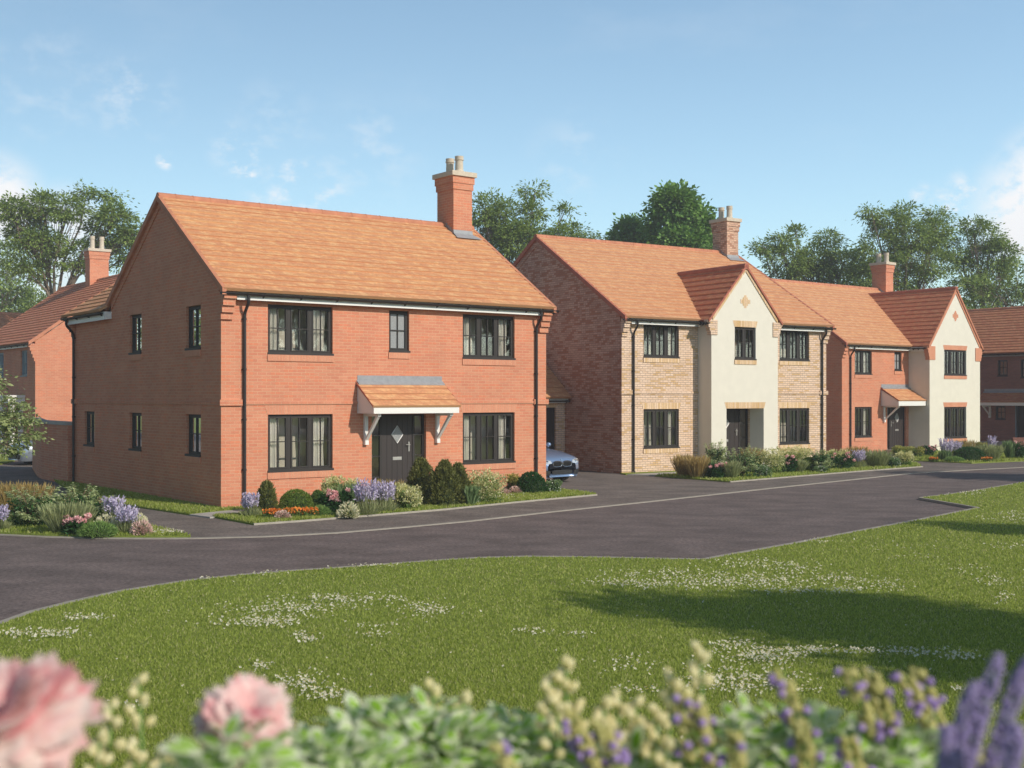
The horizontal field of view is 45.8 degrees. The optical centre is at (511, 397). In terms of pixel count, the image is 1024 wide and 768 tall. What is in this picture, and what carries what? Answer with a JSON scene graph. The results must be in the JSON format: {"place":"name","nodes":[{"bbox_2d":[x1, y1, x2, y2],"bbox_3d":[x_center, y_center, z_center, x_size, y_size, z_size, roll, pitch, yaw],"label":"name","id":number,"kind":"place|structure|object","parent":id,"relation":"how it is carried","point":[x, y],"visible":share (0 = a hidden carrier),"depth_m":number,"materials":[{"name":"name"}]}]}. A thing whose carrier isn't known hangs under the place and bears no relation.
{"place":"outdoors","nodes":[
{"label":"outdoors","id":0,"kind":"place"},
{"bbox_2d":[0,236,118,450],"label":"brick house","id":1,"kind":"structure","parent":0,"point":[41,367],"depth_m":56.51,"materials":[{"name":"brick"}]},
{"bbox_2d":[54,479,370,513],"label":"grass","id":2,"kind":"structure","parent":0,"point":[154,502],"depth_m":28.88,"materials":[{"name":"green plant"}]},
{"bbox_2d":[212,488,595,524],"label":"front lawn","id":3,"kind":"structure","parent":0,"point":[262,522],"depth_m":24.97,"materials":[{"name":"green plant"}]},
{"bbox_2d":[254,479,278,510],"bbox_3d":[-5.359,2.161,26.576,0.638,0.740,0.594,0,0,32],"label":"dwarf conifer","id":4,"kind":"object","parent":3,"relation":"on","point":[267,495],"visible":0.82,"depth_m":26.47,"materials":[{"name":"green plant"}]},
{"bbox_2d":[278,488,312,508],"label":"box shrub","id":5,"kind":"object","parent":3,"relation":"on","point":[297,498],"visible":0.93,"depth_m":27.08,"materials":[{"name":"green plant"}]},
{"bbox_2d":[314,487,353,512],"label":"rose bush","id":6,"kind":"object","parent":3,"relation":"on","point":[333,500],"visible":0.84,"depth_m":26.02,"materials":[{"name":"green plant"}]},
{"bbox_2d":[351,477,384,514],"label":"lavender plant","id":7,"kind":"object","parent":3,"relation":"on","point":[366,507],"visible":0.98,"depth_m":26.02,"materials":[{"name":"purple plant"}]},
{"bbox_2d":[370,480,399,510],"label":"lavender plant","id":8,"kind":"object","parent":3,"relation":"on","point":[385,493],"visible":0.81,"depth_m":26.60,"materials":[{"name":"purple plant"}]},
{"bbox_2d":[392,482,422,508],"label":"variegated shrub","id":9,"kind":"object","parent":3,"relation":"on","point":[406,496],"visible":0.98,"depth_m":27.18,"materials":[{"name":"green plant"}]},
{"bbox_2d":[405,457,434,489],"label":"yew shrub","id":10,"kind":"object","parent":3,"relation":"on","point":[419,471],"visible":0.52,"depth_m":28.84,"materials":[{"name":"green plant"}]},
{"bbox_2d":[428,458,465,505],"bbox_3d":[-1.553,2.008,28.206,0.969,1.183,0.980,0,0,13],"label":"yew shrub","id":11,"kind":"object","parent":3,"relation":"on","point":[446,476],"visible":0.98,"depth_m":28.03,"materials":[{"name":"green plant"}]},
{"bbox_2d":[466,466,507,502],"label":"variegated shrub","id":12,"kind":"object","parent":3,"relation":"on","point":[487,486],"visible":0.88,"depth_m":28.84,"materials":[{"name":"plant"}]},
{"bbox_2d":[517,471,548,492],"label":"spreading shrub","id":13,"kind":"object","parent":3,"relation":"on","point":[531,481],"visible":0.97,"depth_m":31.73,"materials":[{"name":"green plant"}]},
{"bbox_2d":[0,468,1023,620],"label":"road","id":14,"kind":"structure","parent":0,"point":[37,572],"depth_m":21.69,"materials":[{"name":"grey asphalt"}]},
{"bbox_2d":[0,507,976,623],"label":"lawn kerb","id":15,"kind":"structure","parent":14,"relation":"on","point":[18,615],"depth_m":18.53,"materials":[{"name":"concrete"}]},
{"bbox_2d":[0,467,1023,538],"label":"kerb line","id":16,"kind":"object","parent":14,"relation":"on","point":[458,521],"visible":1,"depth_m":24.48,"materials":[{"name":"concrete"}]},
{"bbox_2d":[0,482,1023,767],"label":"lawn","id":17,"kind":"structure","parent":0,"point":[720,565],"depth_m":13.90,"materials":[{"name":"green plant"}]},
{"bbox_2d":[0,490,1023,737],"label":"daisies","id":18,"kind":"object","parent":17,"relation":"on","point":[310,680],"visible":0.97,"depth_m":12.91,"materials":[{"name":"beige plant"}]},
{"bbox_2d":[0,445,1023,536],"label":"pavement","id":19,"kind":"structure","parent":0,"point":[611,488],"depth_m":30.95,"materials":[{"name":"concrete"}]},
{"bbox_2d":[32,417,71,481],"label":"garden wall","id":20,"kind":"structure","parent":19,"relation":"on","point":[52,460],"depth_m":36.78,"materials":[{"name":"red brick"}]},
{"bbox_2d":[0,526,190,537],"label":"island lawn","id":21,"kind":"structure","parent":19,"relation":"on","point":[130,536],"depth_m":22.13,"materials":[{"name":"green plant"}]},
{"bbox_2d":[0,368,53,459],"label":"tree","id":22,"kind":"object","parent":21,"relation":"on","point":[9,419],"visible":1,"depth_m":26.16,"materials":[{"name":"green plant"}]},
{"bbox_2d":[5,484,60,526],"bbox_3d":[-9.475,2.150,23.802,1.210,0.884,1.264,0,0,-18],"label":"juniper shrub","id":23,"kind":"object","parent":21,"relation":"on","point":[25,510],"visible":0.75,"depth_m":23.67,"materials":[{"name":"green plant"}]},
{"bbox_2d":[33,499,98,532],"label":"ornamental grass","id":24,"kind":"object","parent":21,"relation":"on","point":[52,519],"depth_m":22.43,"materials":[{"name":"green plant"}]},
{"bbox_2d":[53,482,100,519],"bbox_3d":[-8.848,2.168,24.628,1.056,0.857,1.013,0,0,38],"label":"juniper shrub","id":25,"kind":"object","parent":21,"relation":"on","point":[86,498],"visible":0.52,"depth_m":24.51,"materials":[{"name":"green plant"}]},
{"bbox_2d":[0,513,189,535],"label":"grass","id":26,"kind":"structure","parent":21,"relation":"on","point":[34,528],"depth_m":22.67,"materials":[{"name":"green plant"}]},
{"bbox_2d":[75,519,120,538],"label":"shrub","id":27,"kind":"object","parent":21,"relation":"on","point":[102,528],"depth_m":22.00,"materials":[{"name":"green plant"}]},
{"bbox_2d":[114,504,140,532],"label":"lavender plant","id":28,"kind":"object","parent":21,"relation":"on","point":[125,516],"visible":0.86,"depth_m":22.50,"materials":[{"name":"purple plant"}]},
{"bbox_2d":[60,156,558,507],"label":"brick house","id":29,"kind":"structure","parent":19,"relation":"on","point":[226,352],"depth_m":30.43,"materials":[{"name":"red brick"}]},
{"bbox_2d":[128,405,142,456],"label":"window","id":30,"kind":"structure","parent":29,"relation":"in","point":[136,410],"depth_m":31.78,"materials":[{"name":"black"}]},
{"bbox_2d":[128,306,142,360],"bbox_3d":[-9.744,-1.665,31.744,0.305,1.400,1.030,0,0,-37],"label":"window","id":31,"kind":"structure","parent":29,"relation":"in","point":[136,354],"depth_m":31.82,"materials":[{"name":"black"}]},
{"bbox_2d":[184,406,201,463],"bbox_3d":[-7.442,0.880,28.748,0.305,1.350,1.050,0,0,-38],"label":"window","id":32,"kind":"structure","parent":29,"relation":"in","point":[194,456],"depth_m":28.73,"materials":[{"name":"black"}]},
{"bbox_2d":[184,296,201,356],"bbox_3d":[-7.499,-1.665,28.704,0.160,1.400,1.050,0,0,-38],"label":"window","id":33,"kind":"structure","parent":29,"relation":"in","point":[194,349],"depth_m":28.73,"materials":[{"name":"black glass"}]},
{"bbox_2d":[264,405,335,478],"bbox_3d":[-5.067,1.045,28.750,1.880,1.720,0.305,0,0,-38],"label":"window","id":34,"kind":"structure","parent":29,"relation":"in","point":[314,415],"depth_m":28.71,"materials":[{"name":"black"}]},
{"bbox_2d":[267,304,333,361],"bbox_3d":[-5.067,-1.505,28.750,1.740,1.320,0.305,0,0,-38],"label":"window","id":35,"kind":"structure","parent":29,"relation":"in","point":[315,316],"depth_m":28.73,"materials":[{"name":"black"}]},
{"bbox_2d":[382,416,411,484],"bbox_3d":[-2.874,1.470,30.398,0.900,1.990,0.115,0,0,-37],"label":"door","id":36,"kind":"structure","parent":29,"relation":"in","point":[396,430],"depth_m":30.40,"materials":[{"name":"grey wood"}]},
{"bbox_2d":[388,310,409,358],"bbox_3d":[-2.853,-1.565,30.359,0.630,1.200,0.160,0,0,-37],"label":"window","id":37,"kind":"structure","parent":29,"relation":"in","point":[398,320],"depth_m":30.39,"materials":[{"name":"black"}]},
{"bbox_2d":[461,404,516,469],"bbox_3d":[-0.680,1.045,32.117,1.880,1.720,0.305,0,0,-38],"label":"window","id":38,"kind":"structure","parent":29,"relation":"in","point":[499,461],"depth_m":32.07,"materials":[{"name":"black"}]},
{"bbox_2d":[462,314,515,365],"bbox_3d":[-0.680,-1.505,32.117,1.740,1.320,0.305,0,0,-38],"label":"window","id":39,"kind":"structure","parent":29,"relation":"in","point":[499,357],"depth_m":32.07,"materials":[{"name":"black"}]},
{"bbox_2d":[253,494,596,524],"bbox_3d":[-1.375,2.543,27.801,10.397,0.043,0.323,0,0,-45],"label":"edging","id":40,"kind":"object","parent":19,"relation":"on","point":[293,521],"visible":1,"depth_m":27.02,"materials":[{"name":"concrete"}]},
{"bbox_2d":[546,364,571,452],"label":"garage","id":41,"kind":"structure","parent":19,"relation":"on","point":[558,395],"depth_m":42.99,"materials":[{"name":"brick"}]},
{"bbox_2d":[546,442,578,479],"bbox_3d":[-0.078,1.844,37.839,2.180,1.460,4.650,0,0,-43],"label":"parked car","id":42,"kind":"object","parent":19,"relation":"on","point":[560,465],"visible":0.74,"depth_m":36.29,"materials":[{"name":"blue metal"}]},
{"bbox_2d":[512,206,835,473],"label":"brick house","id":43,"kind":"structure","parent":19,"relation":"on","point":[657,356],"depth_m":42.67,"materials":[{"name":"brick"}]},
{"bbox_2d":[642,403,680,453],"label":"window","id":44,"kind":"structure","parent":43,"relation":"in","point":[667,408],"depth_m":41.55,"materials":[{"name":"black"}]},
{"bbox_2d":[643,324,679,362],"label":"window","id":45,"kind":"structure","parent":43,"relation":"in","point":[667,357],"depth_m":41.60,"materials":[{"name":"black"}]},
{"bbox_2d":[726,410,738,458],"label":"door","id":46,"kind":"structure","parent":43,"relation":"in","point":[732,416],"depth_m":43.40,"materials":[{"name":"grey"}]},
{"bbox_2d":[733,320,757,364],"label":"window","id":47,"kind":"structure","parent":43,"relation":"in","point":[743,326],"depth_m":42.69,"materials":[{"name":"black"}]},
{"bbox_2d":[778,402,810,448],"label":"window","id":48,"kind":"structure","parent":43,"relation":"in","point":[795,407],"depth_m":45.10,"materials":[{"name":"black"}]},
{"bbox_2d":[779,330,809,365],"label":"window","id":49,"kind":"structure","parent":43,"relation":"in","point":[795,360],"depth_m":45.10,"materials":[{"name":"black glass"}]},
{"bbox_2d":[967,306,1023,444],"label":"brick house","id":50,"kind":"structure","parent":19,"relation":"on","point":[1000,331],"depth_m":65.82,"materials":[{"name":"red brick"}]},
{"bbox_2d":[0,0,1023,308],"label":"sky","id":51,"kind":"structure","parent":0,"point":[810,112],"materials":[{"name":"blue"}]},
{"bbox_2d":[683,455,713,477],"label":"ornamental grass","id":52,"kind":"object","parent":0,"point":[698,466],"depth_m":37.74,"materials":[{"name":"beige plant"}]},
{"bbox_2d":[655,461,920,481],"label":"front lawn","id":53,"kind":"structure","parent":0,"point":[720,480],"depth_m":38.12,"materials":[{"name":"green plant"}]},
{"bbox_2d":[724,445,760,476],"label":"juniper shrub","id":54,"kind":"object","parent":53,"relation":"on","point":[747,460],"visible":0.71,"depth_m":38.09,"materials":[{"name":"green plant"}]},
{"bbox_2d":[755,446,786,473],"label":"variegated shrub","id":55,"kind":"object","parent":53,"relation":"on","point":[773,459],"visible":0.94,"depth_m":39.97,"materials":[{"name":"green plant"}]},
{"bbox_2d":[771,253,984,452],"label":"brick house","id":56,"kind":"structure","parent":0,"point":[902,368],"depth_m":57.28,"materials":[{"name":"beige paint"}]},
{"bbox_2d":[854,402,872,440],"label":"window","id":57,"kind":"structure","parent":56,"relation":"in","point":[863,406],"depth_m":55.52,"materials":[{"name":"black"}]},
{"bbox_2d":[890,408,902,449],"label":"door","id":58,"kind":"structure","parent":56,"relation":"in","point":[896,419],"depth_m":57.17,"materials":[{"name":"grey"}]},
{"bbox_2d":[943,402,966,441],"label":"window","id":59,"kind":"structure","parent":56,"relation":"in","point":[947,405],"depth_m":58.06,"materials":[{"name":"black"}]},
{"bbox_2d":[943,345,966,378],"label":"window","id":60,"kind":"structure","parent":56,"relation":"in","point":[947,348],"depth_m":58.06,"materials":[{"name":"black"}]},
{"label":"bank","id":61,"kind":"structure","parent":0,"visible":0},
{"bbox_2d":[0,651,110,767],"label":"peony","id":62,"kind":"object","parent":61,"relation":"on","point":[49,708],"visible":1,"depth_m":1.22,"materials":[{"name":"pink plant"}]},
{"bbox_2d":[84,730,113,767],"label":"cream flower","id":63,"kind":"object","parent":61,"relation":"on","point":[101,758],"visible":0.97,"depth_m":1.80,"materials":[{"name":"beige plant"}]},
{"bbox_2d":[100,697,125,767],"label":"cream flower","id":64,"kind":"object","parent":61,"relation":"on","point":[116,723],"visible":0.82,"depth_m":1.85,"materials":[{"name":"beige plant"}]},
{"bbox_2d":[125,673,155,767],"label":"cream flower","id":65,"kind":"object","parent":61,"relation":"on","point":[143,698],"visible":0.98,"depth_m":1.85,"materials":[{"name":"beige plant"}]},
{"bbox_2d":[154,710,321,767],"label":"variegated plant","id":66,"kind":"object","parent":61,"relation":"on","point":[184,752],"visible":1,"depth_m":1.38,"materials":[{"name":"green plant"}]},
{"bbox_2d":[190,673,294,767],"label":"peony","id":67,"kind":"object","parent":61,"relation":"on","point":[255,699],"visible":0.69,"depth_m":1.48,"materials":[{"name":"pink plant"}]},
{"bbox_2d":[287,706,429,767],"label":"variegated plant","id":68,"kind":"object","parent":61,"relation":"on","point":[315,746],"visible":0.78,"depth_m":1.70,"materials":[{"name":"green plant"}]},
{"bbox_2d":[294,685,541,767],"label":"variegated plant","id":69,"kind":"object","parent":61,"relation":"on","point":[411,720],"visible":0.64,"depth_m":1.83,"materials":[{"name":"green plant"}]},
{"bbox_2d":[487,740,519,767],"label":"lavender flower","id":70,"kind":"object","parent":61,"relation":"on","point":[502,749],"visible":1,"depth_m":1.54,"materials":[{"name":"yellow plant"}]},
{"bbox_2d":[415,701,595,767],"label":"variegated plant","id":71,"kind":"object","parent":61,"relation":"on","point":[531,738],"visible":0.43,"depth_m":1.88,"materials":[{"name":"green plant"}]},
{"bbox_2d":[533,671,564,756],"bbox_3d":[0.056,0.633,1.859,0.081,0.424,0.069,0,0,0],"label":"cream flower","id":72,"kind":"object","parent":61,"relation":"on","point":[546,684],"visible":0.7,"depth_m":1.85,"materials":[{"name":"beige plant"}]},
{"bbox_2d":[540,694,569,765],"bbox_3d":[0.071,0.643,1.800,0.076,0.404,0.087,0,0,0],"label":"cream flower","id":73,"kind":"object","parent":61,"relation":"on","point":[551,719],"visible":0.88,"depth_m":1.79,"materials":[{"name":"beige plant"}]},
{"bbox_2d":[546,655,582,766],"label":"cream flower","id":74,"kind":"object","parent":61,"relation":"on","point":[560,674],"visible":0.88,"depth_m":1.84,"materials":[{"name":"beige plant"}]},
{"bbox_2d":[561,708,605,767],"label":"lavender flower","id":75,"kind":"object","parent":61,"relation":"on","point":[578,733],"visible":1,"depth_m":1.69,"materials":[{"name":"yellow plant"}]},
{"bbox_2d":[588,695,616,767],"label":"cream flower","id":76,"kind":"object","parent":61,"relation":"on","point":[607,701],"visible":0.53,"depth_m":1.79,"materials":[{"name":"beige plant"}]},
{"bbox_2d":[590,718,630,767],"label":"lavender flower","id":77,"kind":"object","parent":61,"relation":"on","point":[605,735],"visible":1,"depth_m":1.59,"materials":[{"name":"yellow plant"}]},
{"bbox_2d":[542,720,685,767],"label":"variegated plant","id":78,"kind":"object","parent":61,"relation":"on","point":[637,740],"visible":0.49,"depth_m":1.78,"materials":[{"name":"green plant"}]},
{"bbox_2d":[622,696,651,762],"bbox_3d":[0.192,0.645,1.798,0.073,0.401,0.084,0,0,0],"label":"cream flower","id":79,"kind":"object","parent":61,"relation":"on","point":[631,711],"visible":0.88,"depth_m":1.80,"materials":[{"name":"beige plant"}]},
{"bbox_2d":[641,703,668,767],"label":"cream flower","id":80,"kind":"object","parent":61,"relation":"on","point":[660,718],"visible":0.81,"depth_m":1.79,"materials":[{"name":"beige plant"}]},
{"bbox_2d":[659,667,682,737],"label":"cream flower","id":81,"kind":"object","parent":61,"relation":"on","point":[675,684],"visible":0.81,"depth_m":1.85,"materials":[{"name":"beige plant"}]},
{"bbox_2d":[670,688,700,767],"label":"lavender flower","id":82,"kind":"object","parent":61,"relation":"on","point":[682,699],"visible":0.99,"depth_m":1.69,"materials":[{"name":"purple plant"}]},
{"bbox_2d":[686,704,723,767],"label":"lavender flower","id":83,"kind":"object","parent":61,"relation":"on","point":[703,723],"visible":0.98,"depth_m":1.69,"materials":[{"name":"yellow plant"}]},
{"bbox_2d":[683,641,727,767],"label":"cream flower","id":84,"kind":"object","parent":61,"relation":"on","point":[706,679],"visible":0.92,"depth_m":1.80,"materials":[{"name":"beige plant"}]},
{"bbox_2d":[718,729,747,767],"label":"lavender flower","id":85,"kind":"object","parent":61,"relation":"on","point":[736,741],"visible":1,"depth_m":1.59,"materials":[{"name":"yellow plant"}]},
{"bbox_2d":[767,668,810,764],"bbox_3d":[0.392,0.612,1.700,0.066,0.466,0.034,0,0,-17],"label":"lavender flower","id":86,"kind":"object","parent":61,"relation":"on","point":[786,715],"visible":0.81,"depth_m":1.69,"materials":[{"name":"purple plant"}]},
{"bbox_2d":[667,690,913,767],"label":"variegated plant","id":87,"kind":"object","parent":61,"relation":"on","point":[822,718],"visible":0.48,"depth_m":1.78,"materials":[{"name":"green plant"}]},
{"bbox_2d":[786,720,823,767],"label":"lavender flower","id":88,"kind":"object","parent":61,"relation":"on","point":[798,741],"visible":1,"depth_m":1.59,"materials":[{"name":"yellow plant"}]},
{"bbox_2d":[834,735,874,767],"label":"lavender flower","id":89,"kind":"object","parent":61,"relation":"on","point":[846,754],"visible":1,"depth_m":1.60,"materials":[{"name":"yellow plant"}]},
{"bbox_2d":[834,666,884,767],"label":"lavender flower","id":90,"kind":"object","parent":61,"relation":"on","point":[868,724],"visible":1,"depth_m":1.69,"materials":[{"name":"yellow plant"}]},
{"bbox_2d":[786,710,939,767],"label":"variegated plant","id":91,"kind":"object","parent":61,"relation":"on","point":[912,745],"visible":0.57,"depth_m":1.68,"materials":[{"name":"green plant"}]},
{"bbox_2d":[860,667,901,767],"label":"lavender flower","id":92,"kind":"object","parent":61,"relation":"on","point":[874,686],"visible":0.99,"depth_m":1.69,"materials":[{"name":"yellow plant"}]},
{"bbox_2d":[889,672,942,767],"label":"lavender flower","id":93,"kind":"object","parent":61,"relation":"on","point":[910,687],"visible":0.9,"depth_m":1.69,"materials":[{"name":"purple plant"}]},
{"bbox_2d":[909,667,946,725],"bbox_3d":[0.607,0.617,1.748,0.067,0.456,0.044,0,0,0],"label":"lavender flower","id":94,"kind":"object","parent":61,"relation":"on","point":[921,677],"visible":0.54,"depth_m":1.74,"materials":[{"name":"yellow plant"}]},
{"bbox_2d":[936,724,957,767],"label":"salvia spike","id":95,"kind":"object","parent":61,"relation":"on","point":[946,740],"visible":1,"depth_m":1.29,"materials":[{"name":"purple plant"}]},
{"bbox_2d":[948,681,980,767],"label":"salvia spike","id":96,"kind":"object","parent":61,"relation":"on","point":[966,714],"visible":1,"depth_m":1.29,"materials":[{"name":"purple plant"}]},
{"bbox_2d":[960,653,1004,767],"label":"salvia spike","id":97,"kind":"object","parent":61,"relation":"on","point":[988,690],"visible":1,"depth_m":1.29,"materials":[{"name":"purple plant"}]},
{"bbox_2d":[980,658,1023,767],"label":"salvia spike","id":98,"kind":"object","parent":61,"relation":"on","point":[993,755],"visible":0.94,"depth_m":1.30,"materials":[{"name":"purple plant"}]},
{"bbox_2d":[1000,723,1023,767],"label":"salvia spike","id":99,"kind":"object","parent":61,"relation":"on","point":[1013,750],"visible":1,"depth_m":1.25,"materials":[{"name":"purple plant"}]},
{"label":"ground","id":100,"kind":"structure","parent":0,"visible":0},
{"bbox_2d":[0,237,58,312],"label":"tree","id":101,"kind":"object","parent":100,"relation":"on","point":[9,284],"visible":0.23,"depth_m":98.83,"materials":[{"name":"green plant"}]},
{"bbox_2d":[0,178,146,330],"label":"tree","id":102,"kind":"object","parent":100,"relation":"on","point":[43,244],"visible":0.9,"depth_m":75.38,"materials":[{"name":"green plant"}]},
{"bbox_2d":[472,177,607,263],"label":"tree","id":103,"kind":"object","parent":100,"relation":"on","point":[507,238],"visible":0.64,"depth_m":77.16,"materials":[{"name":"green plant"}]},
{"bbox_2d":[596,206,649,243],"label":"tree","id":104,"kind":"object","parent":100,"relation":"on","point":[623,230],"visible":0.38,"depth_m":82.72,"materials":[{"name":"green plant"}]},
{"bbox_2d":[634,178,717,249],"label":"tree","id":105,"kind":"object","parent":100,"relation":"on","point":[682,215],"visible":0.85,"depth_m":78.66,"materials":[{"name":"green plant"}]},
{"bbox_2d":[739,220,867,283],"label":"tree","id":106,"kind":"object","parent":100,"relation":"on","point":[802,262],"visible":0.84,"depth_m":85.23,"materials":[{"name":"green plant"}]},
{"bbox_2d":[836,198,976,290],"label":"tree","id":107,"kind":"object","parent":100,"relation":"on","point":[898,248],"visible":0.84,"depth_m":83.37,"materials":[{"name":"green plant"}]},
{"bbox_2d":[930,213,1023,307],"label":"tree","id":108,"kind":"object","parent":100,"relation":"on","point":[993,246],"visible":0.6,"depth_m":87.23,"materials":[{"name":"green plant"}]},
{"bbox_2d":[954,256,1023,308],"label":"tree","id":109,"kind":"object","parent":100,"relation":"on","point":[1018,293],"visible":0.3,"depth_m":84.25,"materials":[{"name":"green plant"}]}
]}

